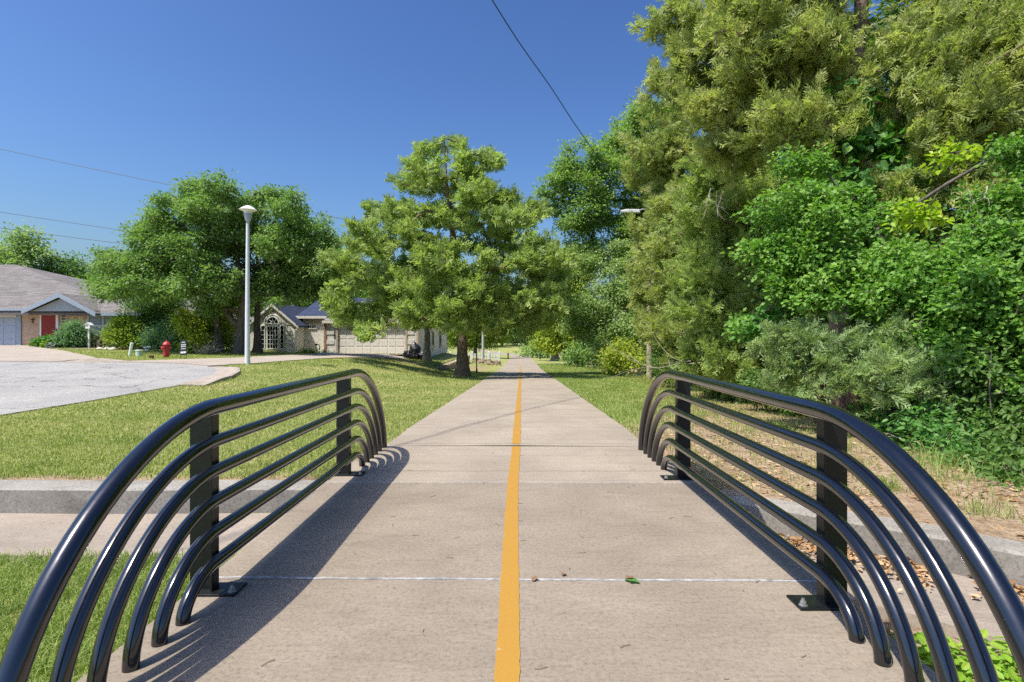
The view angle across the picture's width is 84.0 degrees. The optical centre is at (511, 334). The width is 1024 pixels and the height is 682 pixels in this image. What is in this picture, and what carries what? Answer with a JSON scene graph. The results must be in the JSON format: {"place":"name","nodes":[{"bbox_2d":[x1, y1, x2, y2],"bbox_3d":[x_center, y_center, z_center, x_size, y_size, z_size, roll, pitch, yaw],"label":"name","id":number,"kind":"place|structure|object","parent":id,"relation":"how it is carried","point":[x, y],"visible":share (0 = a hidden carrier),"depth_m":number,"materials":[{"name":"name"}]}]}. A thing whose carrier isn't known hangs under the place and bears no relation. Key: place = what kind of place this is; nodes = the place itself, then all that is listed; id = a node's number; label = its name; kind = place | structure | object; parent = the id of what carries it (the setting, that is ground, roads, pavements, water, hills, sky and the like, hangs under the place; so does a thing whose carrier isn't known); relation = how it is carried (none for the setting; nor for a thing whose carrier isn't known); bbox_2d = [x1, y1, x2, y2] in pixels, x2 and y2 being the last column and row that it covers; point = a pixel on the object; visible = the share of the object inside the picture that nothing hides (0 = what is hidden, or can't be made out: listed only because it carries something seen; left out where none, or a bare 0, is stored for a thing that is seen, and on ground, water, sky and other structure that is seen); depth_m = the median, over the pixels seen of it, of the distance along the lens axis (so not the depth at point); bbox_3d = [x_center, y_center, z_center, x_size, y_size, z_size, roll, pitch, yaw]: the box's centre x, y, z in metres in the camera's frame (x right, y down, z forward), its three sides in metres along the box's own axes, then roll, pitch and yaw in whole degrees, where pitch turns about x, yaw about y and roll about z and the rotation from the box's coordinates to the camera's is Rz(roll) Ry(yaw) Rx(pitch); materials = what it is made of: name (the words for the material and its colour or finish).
{"place":"outdoors","nodes":[
{"label":"outdoors","id":0,"kind":"place"},
{"bbox_2d":[0,345,94,360],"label":"driveway","id":1,"kind":"structure","parent":0,"point":[17,352],"depth_m":28.39,"materials":[{"name":"concrete"}]},
{"bbox_2d":[0,362,216,415],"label":"street","id":2,"kind":"structure","parent":0,"point":[28,386],"depth_m":15.91,"materials":[{"name":"asphalt"}]},
{"bbox_2d":[0,545,240,681],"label":"bank grass","id":3,"kind":"structure","parent":0,"point":[20,586],"depth_m":3.53,"materials":[{"name":"plant"}]},
{"bbox_2d":[0,513,286,562],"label":"channel floor","id":4,"kind":"structure","parent":0,"point":[24,533],"depth_m":4.99,"materials":[{"name":"concrete"}]},
{"bbox_2d":[2,149,442,237],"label":"overhead cable","id":5,"kind":"object","parent":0,"point":[123,175],"visible":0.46,"depth_m":45.98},
{"bbox_2d":[136,353,409,364],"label":"driveway","id":6,"kind":"structure","parent":0,"point":[255,359],"depth_m":27.07,"materials":[{"name":"concrete"}]},
{"bbox_2d":[0,0,1012,342],"label":"sky","id":7,"kind":"structure","parent":0,"point":[326,97],"materials":[{"name":"blue"}]},
{"bbox_2d":[0,340,1023,681],"bbox_3d":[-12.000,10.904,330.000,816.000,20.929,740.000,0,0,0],"label":"ground","id":8,"kind":"structure","parent":0,"point":[922,514],"depth_m":7.32,"materials":[{"name":"soil"}]},
{"bbox_2d":[0,218,69,271],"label":"background tree","id":9,"kind":"object","parent":8,"relation":"on","point":[21,252],"visible":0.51,"depth_m":57.44,"materials":[{"name":"green plant"}]},
{"bbox_2d":[0,360,69,361],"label":"gutter","id":10,"kind":"object","parent":8,"relation":"on","point":[32,360],"visible":0.77,"depth_m":23.46,"materials":[{"name":"concrete"}]},
{"bbox_2d":[31,250,103,279],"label":"background tree","id":11,"kind":"object","parent":8,"relation":"on","point":[70,270],"visible":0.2,"depth_m":59.05,"materials":[{"name":"plant"}]},
{"bbox_2d":[84,322,93,347],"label":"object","id":12,"kind":"structure","parent":8,"relation":"on","point":[89,325],"depth_m":35.16,"materials":[{"name":"white paint"}]},
{"bbox_2d":[59,358,124,361],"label":"kerb","id":13,"kind":"structure","parent":8,"relation":"on","point":[94,360],"depth_m":23.43,"materials":[{"name":"concrete"}]},
{"bbox_2d":[36,346,160,349],"bbox_3d":[-26.650,0.901,35.950,8.300,0.393,3.500,0,0,0],"label":"garden bed","id":14,"kind":"object","parent":8,"relation":"on","point":[137,348],"visible":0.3,"depth_m":35.42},
{"bbox_2d":[26,333,52,346],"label":"flower bed plant","id":15,"kind":"object","parent":14,"relation":"on","point":[37,341],"visible":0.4,"depth_m":35.13,"materials":[{"name":"green plant"}]},
{"bbox_2d":[47,317,99,347],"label":"bush","id":16,"kind":"object","parent":14,"relation":"on","point":[74,333],"visible":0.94,"depth_m":35.07,"materials":[{"name":"green plant"}]},
{"bbox_2d":[99,310,145,349],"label":"bush","id":17,"kind":"object","parent":14,"relation":"on","point":[120,334],"visible":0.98,"depth_m":34.62,"materials":[{"name":"green plant"}]},
{"bbox_2d":[63,259,183,301],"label":"background tree","id":18,"kind":"object","parent":8,"relation":"on","point":[93,273],"depth_m":55.24,"materials":[{"name":"plant"}]},
{"bbox_2d":[0,265,253,346],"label":"brick house","id":19,"kind":"structure","parent":8,"relation":"on","point":[48,302],"depth_m":37.80,"materials":[{"name":"grey"}]},
{"bbox_2d":[0,317,15,344],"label":"garage door","id":20,"kind":"structure","parent":19,"relation":"in","point":[7,324],"depth_m":37.75,"materials":[{"name":"metal"}]},
{"bbox_2d":[40,315,58,336],"bbox_3d":[-30.695,-0.323,37.724,1.223,2.145,0.149,0,0,0],"label":"door","id":21,"kind":"structure","parent":19,"relation":"in","point":[47,322],"depth_m":37.74,"materials":[{"name":"red paint"}]},
{"bbox_2d":[87,315,117,336],"bbox_3d":[-27.138,-0.598,37.773,2.047,1.449,0.090,0,0,0],"label":"window","id":22,"kind":"structure","parent":19,"relation":"in","point":[94,320],"depth_m":37.79,"materials":[{"name":"glass"}]},
{"bbox_2d":[100,295,192,347],"bbox_3d":[-24.002,-1.046,37.816,5.836,4.598,4.141,0,0,17],"label":"shrub","id":23,"kind":"object","parent":8,"relation":"on","point":[155,311],"visible":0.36,"depth_m":37.30,"materials":[{"name":"green plant"}]},
{"bbox_2d":[131,318,183,351],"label":"shrub","id":24,"kind":"object","parent":8,"relation":"on","point":[164,332],"visible":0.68,"depth_m":34.10,"materials":[{"name":"green plant"}]},
{"bbox_2d":[0,480,328,513],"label":"bank wall","id":25,"kind":"structure","parent":8,"relation":"on","point":[49,496],"depth_m":5.44,"materials":[{"name":"concrete"}]},
{"bbox_2d":[103,361,227,366],"bbox_3d":[-13.582,1.139,22.457,6.465,0.110,1.343,0,0,23],"label":"gutter","id":26,"kind":"object","parent":8,"relation":"on","point":[196,363],"visible":0.74,"depth_m":22.32,"materials":[{"name":"concrete"}]},
{"bbox_2d":[160,340,170,357],"bbox_3d":[-17.019,0.715,27.973,0.428,0.900,0.390,0,0,-40],"label":"fire hydrant","id":27,"kind":"object","parent":8,"relation":"on","point":[166,347],"visible":0.99,"depth_m":27.89,"materials":[{"name":"metal"}]},
{"bbox_2d":[180,340,186,357],"bbox_3d":[-15.734,0.699,27.261,0.360,0.894,0.146,0,0,0],"label":"yard sign","id":28,"kind":"object","parent":8,"relation":"on","point":[183,347],"visible":0.99,"depth_m":27.25,"materials":[{"name":"black paint"}]},
{"bbox_2d":[169,306,213,353],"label":"shrub","id":29,"kind":"object","parent":8,"relation":"on","point":[188,328],"visible":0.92,"depth_m":31.76,"materials":[{"name":"green plant"}]},
{"bbox_2d":[177,366,240,386],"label":"kerb","id":30,"kind":"structure","parent":8,"relation":"on","point":[223,373],"depth_m":16.88,"materials":[{"name":"concrete"}]},
{"bbox_2d":[191,337,229,353],"bbox_3d":[-17.079,0.626,31.825,2.418,0.981,1.806,0,0,0],"label":"brush pile","id":31,"kind":"object","parent":8,"relation":"on","point":[205,351],"visible":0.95,"depth_m":31.68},
{"bbox_2d":[189,311,235,352],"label":"shrub","id":32,"kind":"object","parent":8,"relation":"on","point":[227,339],"visible":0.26,"depth_m":34.61,"materials":[{"name":"green plant"}]},
{"bbox_2d":[77,166,350,352],"bbox_3d":[-17.447,-4.157,33.525,18.230,10.476,9.431,0,0,0],"label":"oak tree","id":33,"kind":"object","parent":8,"relation":"on","point":[161,243],"visible":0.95,"depth_m":31.48,"materials":[{"name":"green plant"}]},
{"bbox_2d":[167,272,261,352],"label":"oak tree","id":34,"kind":"object","parent":8,"relation":"on","point":[219,327],"visible":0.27,"depth_m":34.10,"materials":[{"name":"green plant"}]},
{"bbox_2d":[0,346,494,479],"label":"lawn grass","id":35,"kind":"structure","parent":8,"relation":"on","point":[59,463],"depth_m":10.01,"materials":[{"name":"plant"}]},
{"bbox_2d":[239,203,256,364],"bbox_3d":[-10.207,-1.923,22.000,0.660,6.362,0.660,0,0,0],"label":"street lamp","id":36,"kind":"object","parent":8,"relation":"on","point":[247,210],"visible":0.93,"depth_m":21.93,"materials":[{"name":"metal"}]},
{"bbox_2d":[233,282,269,316],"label":"background tree","id":37,"kind":"object","parent":8,"relation":"on","point":[252,308],"visible":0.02,"depth_m":60.33,"materials":[{"name":"plant"}]},
{"bbox_2d":[220,228,339,352],"bbox_3d":[-13.876,-3.020,35.072,7.329,8.540,4.744,0,0,0],"label":"oak tree","id":38,"kind":"object","parent":8,"relation":"on","point":[257,345],"visible":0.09,"depth_m":34.96,"materials":[{"name":"green plant"}]},
{"bbox_2d":[261,247,367,310],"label":"background tree","id":39,"kind":"object","parent":8,"relation":"on","point":[305,304],"visible":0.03,"depth_m":62.79,"materials":[{"name":"plant"}]},
{"bbox_2d":[250,298,449,356],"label":"cream house","id":40,"kind":"structure","parent":8,"relation":"on","point":[287,329],"depth_m":40.05,"materials":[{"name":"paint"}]},
{"bbox_2d":[267,326,278,348],"bbox_3d":[-16.558,0.182,39.373,0.810,1.606,0.090,0,0,0],"label":"window","id":41,"kind":"structure","parent":40,"relation":"in","point":[272,331],"depth_m":39.39,"materials":[{"name":"white paint"}]},
{"bbox_2d":[266,316,279,323],"bbox_3d":[-16.560,-1.014,39.368,0.940,0.540,0.100,0,0,0],"label":"arched window","id":42,"kind":"structure","parent":40,"relation":"in","point":[271,320],"depth_m":39.35,"materials":[{"name":"white paint"}]},
{"bbox_2d":[280,325,283,348],"bbox_3d":[-15.909,0.164,39.373,0.298,1.631,0.090,0,0,0],"label":"window","id":43,"kind":"structure","parent":40,"relation":"in","point":[281,326],"depth_m":39.35,"materials":[{"name":"glass"}]},
{"bbox_2d":[338,324,404,353],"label":"garage door","id":44,"kind":"structure","parent":40,"relation":"in","point":[394,341],"depth_m":40.04,"materials":[{"name":"beige paint"}]},
{"bbox_2d":[409,342,420,352],"bbox_3d":[-6.559,1.081,38.486,0.788,1.209,0.721,0,0,0],"label":"trash bag","id":45,"kind":"object","parent":8,"relation":"on","point":[415,347],"visible":0.58,"depth_m":38.31,"materials":[{"name":"black plastic"}]},
{"bbox_2d":[387,241,470,361],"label":"cedar tree","id":46,"kind":"object","parent":8,"relation":"on","point":[427,349],"visible":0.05,"depth_m":36.96,"materials":[{"name":"green plant"}]},
{"bbox_2d":[315,132,583,376],"bbox_3d":[-3.758,-4.633,31.159,15.836,13.982,11.182,0,0,0],"label":"cedar tree","id":47,"kind":"object","parent":8,"relation":"on","point":[482,295],"visible":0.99,"depth_m":28.55,"materials":[{"name":"green plant"}]},
{"bbox_2d":[433,355,469,370],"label":"stone wall","id":48,"kind":"structure","parent":8,"relation":"on","point":[449,365],"depth_m":39.38,"materials":[{"name":"stone"}]},
{"bbox_2d":[450,351,499,359],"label":"picket fence","id":49,"kind":"object","parent":8,"relation":"on","point":[471,354],"visible":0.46,"depth_m":60.00,"materials":[{"name":"white paint"}]},
{"bbox_2d":[447,312,514,353],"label":"background tree","id":50,"kind":"object","parent":8,"relation":"on","point":[471,341],"visible":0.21,"depth_m":91.32,"materials":[{"name":"green plant"}]},
{"bbox_2d":[472,357,500,365],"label":"stone wall","id":51,"kind":"structure","parent":8,"relation":"on","point":[488,362],"depth_m":57.38,"materials":[{"name":"stone"}]},
{"bbox_2d":[77,483,937,681],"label":"bridge deck","id":52,"kind":"structure","parent":8,"relation":"on","point":[331,630],"depth_m":3.10,"materials":[{"name":"concrete"}]},
{"bbox_2d":[0,368,386,681],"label":"bridge railing","id":53,"kind":"object","parent":52,"relation":"on","point":[203,559],"visible":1,"depth_m":2.79,"materials":[{"name":"metal"}]},
{"bbox_2d":[175,453,805,681],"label":"pine needles","id":54,"kind":"object","parent":52,"relation":"on","point":[522,540],"visible":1,"depth_m":3.45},
{"bbox_2d":[494,446,519,681],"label":"line","id":55,"kind":"object","parent":52,"relation":"on","point":[507,666],"visible":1,"depth_m":3.19,"materials":[{"name":"yellow paint"}]},
{"bbox_2d":[219,576,815,581],"bbox_3d":[-0.008,1.448,3.372,3.606,0.004,0.041,0,0,1],"label":"joint sealant","id":56,"kind":"object","parent":52,"relation":"on","point":[489,579],"visible":0.96,"depth_m":3.37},
{"bbox_2d":[638,369,1023,681],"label":"bridge railing","id":57,"kind":"object","parent":52,"relation":"on","point":[832,570],"visible":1,"depth_m":2.70,"materials":[{"name":"metal"}]},
{"bbox_2d":[328,445,695,482],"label":"approach slab","id":58,"kind":"structure","parent":8,"relation":"on","point":[538,464],"depth_m":6.31,"materials":[{"name":"concrete"}]},
{"bbox_2d":[327,482,659,482],"bbox_3d":[-0.008,1.448,5.566,3.605,0.004,0.027,0,0,0],"label":"joint sealant","id":59,"kind":"object","parent":58,"relation":"on","point":[460,482],"visible":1,"depth_m":5.57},
{"bbox_2d":[502,323,524,345],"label":"tree","id":60,"kind":"object","parent":8,"relation":"on","point":[513,332],"visible":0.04,"depth_m":198.17,"materials":[{"name":"plant"}]},
{"bbox_2d":[506,288,529,344],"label":"tree","id":61,"kind":"object","parent":8,"relation":"on","point":[514,340],"visible":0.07,"depth_m":212.26,"materials":[{"name":"plant"}]},
{"bbox_2d":[512,339,550,357],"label":"shrub","id":62,"kind":"object","parent":8,"relation":"on","point":[530,352],"visible":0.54,"depth_m":99.97,"materials":[{"name":"green plant"}]},
{"bbox_2d":[525,320,579,360],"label":"bush","id":63,"kind":"object","parent":8,"relation":"on","point":[547,344],"visible":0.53,"depth_m":76.97,"materials":[{"name":"green plant"}]},
{"bbox_2d":[517,240,603,363],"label":"broadleaf tree","id":64,"kind":"object","parent":8,"relation":"on","point":[576,282],"visible":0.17,"depth_m":59.49,"materials":[{"name":"green plant"}]},
{"bbox_2d":[556,340,603,368],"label":"shrub","id":65,"kind":"object","parent":8,"relation":"on","point":[577,355],"visible":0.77,"depth_m":51.74,"materials":[{"name":"green plant"}]},
{"bbox_2d":[551,234,644,373],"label":"broadleaf tree","id":66,"kind":"object","parent":8,"relation":"on","point":[578,321],"visible":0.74,"depth_m":35.45,"materials":[{"name":"green plant"}]},
{"bbox_2d":[530,95,688,373],"bbox_3d":[7.026,-6.891,38.055,11.584,19.325,6.251,0,0,-15],"label":"oak tree","id":67,"kind":"object","parent":8,"relation":"on","point":[597,201],"visible":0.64,"depth_m":37.40,"materials":[{"name":"green plant"}]},
{"bbox_2d":[596,335,655,375],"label":"shrub","id":68,"kind":"object","parent":8,"relation":"on","point":[614,359],"visible":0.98,"depth_m":31.69,"materials":[{"name":"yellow plant"}]},
{"bbox_2d":[607,265,661,363],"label":"oak tree","id":69,"kind":"object","parent":8,"relation":"on","point":[635,316],"visible":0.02,"depth_m":49.54,"materials":[{"name":"green plant"}]},
{"bbox_2d":[620,189,651,378],"bbox_3d":[6.336,-3.158,28.950,1.632,11.100,0.316,0,0,-3],"label":"utility pole","id":70,"kind":"object","parent":8,"relation":"on","point":[649,348],"visible":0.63,"depth_m":28.88,"materials":[{"name":"grey wood"}]},
{"bbox_2d":[634,338,662,376],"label":"shrub","id":71,"kind":"object","parent":8,"relation":"on","point":[654,351],"visible":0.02,"depth_m":32.28,"materials":[{"name":"green plant"}]},
{"bbox_2d":[602,323,704,396],"bbox_3d":[4.141,1.241,16.806,3.480,3.353,3.033,0,0,22],"label":"dead branch","id":72,"kind":"object","parent":8,"relation":"on","point":[661,363],"visible":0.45,"depth_m":16.55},
{"bbox_2d":[615,112,705,372],"bbox_3d":[6.232,-3.575,22.594,4.288,11.459,6.327,0,0,-29],"label":"cedar tree","id":73,"kind":"object","parent":8,"relation":"on","point":[659,174],"visible":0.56,"depth_m":22.80,"materials":[{"name":"green plant"}]},
{"bbox_2d":[642,350,702,391],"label":"shrub","id":74,"kind":"object","parent":8,"relation":"on","point":[656,373],"visible":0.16,"depth_m":21.74,"materials":[{"name":"green plant"}]},
{"bbox_2d":[695,377,753,403],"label":"shrub","id":75,"kind":"object","parent":8,"relation":"on","point":[715,393],"visible":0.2,"depth_m":15.76,"materials":[{"name":"green plant"}]},
{"bbox_2d":[650,135,810,403],"bbox_3d":[5.932,-2.853,15.301,3.676,9.527,4.395,0,0,-31],"label":"cedar tree","id":76,"kind":"object","parent":8,"relation":"on","point":[716,288],"visible":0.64,"depth_m":15.02,"materials":[{"name":"green plant"}]},
{"bbox_2d":[676,141,795,202],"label":"oak tree","id":77,"kind":"object","parent":8,"relation":"on","point":[783,150],"visible":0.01,"depth_m":24.99,"materials":[{"name":"green plant"}]},
{"bbox_2d":[730,364,831,417],"bbox_3d":[5.677,1.279,12.054,1.467,1.257,2.303,0,0,-19],"label":"shrub","id":78,"kind":"object","parent":8,"relation":"on","point":[753,381],"visible":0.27,"depth_m":12.40,"materials":[{"name":"green plant"}]},
{"bbox_2d":[738,305,827,393],"bbox_3d":[9.016,0.230,18.464,4.608,4.498,5.231,0,0,0],"label":"shrub","id":79,"kind":"object","parent":8,"relation":"on","point":[794,314],"visible":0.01,"depth_m":17.34,"materials":[{"name":"green plant"}]},
{"bbox_2d":[623,393,1023,669],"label":"leaf litter","id":80,"kind":"object","parent":8,"relation":"on","point":[920,570],"visible":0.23,"depth_m":5.05,"materials":[{"name":"plant"}]},
{"bbox_2d":[625,0,1023,413],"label":"cedar tree","id":81,"kind":"object","parent":8,"relation":"on","point":[958,62],"visible":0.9,"depth_m":10.82,"materials":[{"name":"green plant"}]},
{"bbox_2d":[703,188,727,219],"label":"dead branch","id":82,"kind":"object","parent":81,"relation":"hanging from","point":[716,202],"visible":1,"depth_m":12.34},
{"bbox_2d":[806,73,928,250],"bbox_3d":[6.842,-3.368,11.065,2.608,3.515,1.896,0,0,0],"label":"climbing vine","id":83,"kind":"object","parent":81,"relation":"attached to","point":[862,142],"visible":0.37,"depth_m":10.91,"materials":[{"name":"green plant"}]},
{"bbox_2d":[701,29,951,320],"bbox_3d":[10.288,-4.224,19.040,7.892,12.564,7.518,0,0,0],"label":"cedar tree","id":84,"kind":"object","parent":8,"relation":"on","point":[878,117],"visible":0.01,"depth_m":17.21,"materials":[{"name":"plant"}]},
{"bbox_2d":[742,276,977,428],"bbox_3d":[5.013,0.070,8.555,2.008,3.219,2.910,0,0,-17],"label":"cedar tree","id":85,"kind":"object","parent":8,"relation":"on","point":[868,352],"visible":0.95,"depth_m":8.32,"materials":[{"name":"green plant"}]},
{"bbox_2d":[788,264,933,410],"bbox_3d":[8.750,0.050,13.389,4.764,3.936,4.918,0,0,0],"label":"shrub","id":86,"kind":"object","parent":8,"relation":"on","point":[855,322],"visible":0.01,"depth_m":13.06,"materials":[{"name":"green plant"}]},
{"bbox_2d":[714,128,1023,423],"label":"oak tree","id":87,"kind":"object","parent":8,"relation":"on","point":[792,263],"visible":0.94,"depth_m":8.53,"materials":[{"name":"green plant"}]},
{"bbox_2d":[728,299,788,350],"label":"climbing vine","id":88,"kind":"object","parent":87,"relation":"attached to","point":[773,317],"visible":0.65,"depth_m":9.82,"materials":[{"name":"green plant"}]},
{"bbox_2d":[881,192,954,234],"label":"climbing vine","id":89,"kind":"object","parent":87,"relation":"attached to","point":[926,218],"visible":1,"depth_m":6.82,"materials":[{"name":"green plant"}]},
{"bbox_2d":[919,135,988,183],"bbox_3d":[5.360,-2.147,6.889,0.716,0.518,0.540,0,0,18],"label":"climbing vine","id":90,"kind":"object","parent":87,"relation":"attached to","point":[964,154],"visible":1,"depth_m":6.85,"materials":[{"name":"green plant"}]},
{"bbox_2d":[968,186,990,225],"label":"dead branch","id":91,"kind":"object","parent":87,"relation":"attached to","point":[987,188],"visible":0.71,"depth_m":8.21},
{"bbox_2d":[720,490,1023,589],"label":"bank wall","id":92,"kind":"structure","parent":8,"relation":"on","point":[1008,554],"depth_m":4.29,"materials":[{"name":"concrete"}]},
{"bbox_2d":[847,398,940,446],"bbox_3d":[5.433,1.360,8.157,0.998,0.923,1.656,0,0,-11],"label":"shrub","id":93,"kind":"object","parent":8,"relation":"on","point":[879,424],"visible":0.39,"depth_m":8.23,"materials":[{"name":"green plant"}]},
{"bbox_2d":[772,0,1023,399],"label":"oak tree","id":94,"kind":"object","parent":8,"relation":"on","point":[885,14],"visible":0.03,"depth_m":14.39,"materials":[{"name":"green plant"}]},
{"bbox_2d":[874,216,1023,425],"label":"shrub","id":95,"kind":"object","parent":8,"relation":"on","point":[936,249],"visible":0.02,"depth_m":9.68,"materials":[{"name":"green plant"}]},
{"bbox_2d":[882,396,1023,467],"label":"shrub","id":96,"kind":"object","parent":8,"relation":"on","point":[931,427],"visible":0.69,"depth_m":7.24,"materials":[{"name":"green plant"}]},
{"bbox_2d":[889,629,1022,681],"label":"ground cover","id":97,"kind":"object","parent":8,"relation":"on","point":[1007,669],"visible":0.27,"depth_m":2.95,"materials":[{"name":"green plant"}]},
{"bbox_2d":[913,322,1023,461],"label":"shrub","id":98,"kind":"object","parent":8,"relation":"on","point":[983,375],"visible":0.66,"depth_m":7.13,"materials":[{"name":"green plant"}]},
{"bbox_2d":[914,210,1023,441],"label":"shrub","id":99,"kind":"object","parent":8,"relation":"on","point":[1013,232],"visible":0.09,"depth_m":7.53,"materials":[{"name":"green plant"}]},
{"bbox_2d":[943,426,1023,489],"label":"shrub","id":100,"kind":"object","parent":8,"relation":"on","point":[998,452],"visible":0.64,"depth_m":6.12,"materials":[{"name":"green plant"}]},
{"bbox_2d":[387,349,637,446],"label":"path","id":101,"kind":"structure","parent":0,"point":[554,412],"depth_m":10.34,"materials":[{"name":"concrete"}]},
{"bbox_2d":[512,361,520,443],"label":"line","id":102,"kind":"object","parent":101,"relation":"on","point":[516,439],"visible":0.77,"depth_m":10.26,"materials":[{"name":"yellow paint"}]},
{"bbox_2d":[492,0,626,199],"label":"overhead cable","id":103,"kind":"object","parent":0,"point":[551,88],"visible":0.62,"depth_m":23.88,"materials":[{"name":"rubber"}]},
{"bbox_2d":[537,364,1023,497],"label":"verge grass","id":104,"kind":"structure","parent":0,"point":[575,378],"depth_m":13.30,"materials":[{"name":"plant"}]},
{"bbox_2d":[580,364,1023,526],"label":"tall grass","id":105,"kind":"structure","parent":0,"point":[939,472],"depth_m":5.81,"materials":[{"name":"plant"}]},
{"bbox_2d":[787,540,1023,655],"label":"channel floor","id":106,"kind":"structure","parent":0,"point":[982,613],"depth_m":3.63,"materials":[{"name":"concrete"}]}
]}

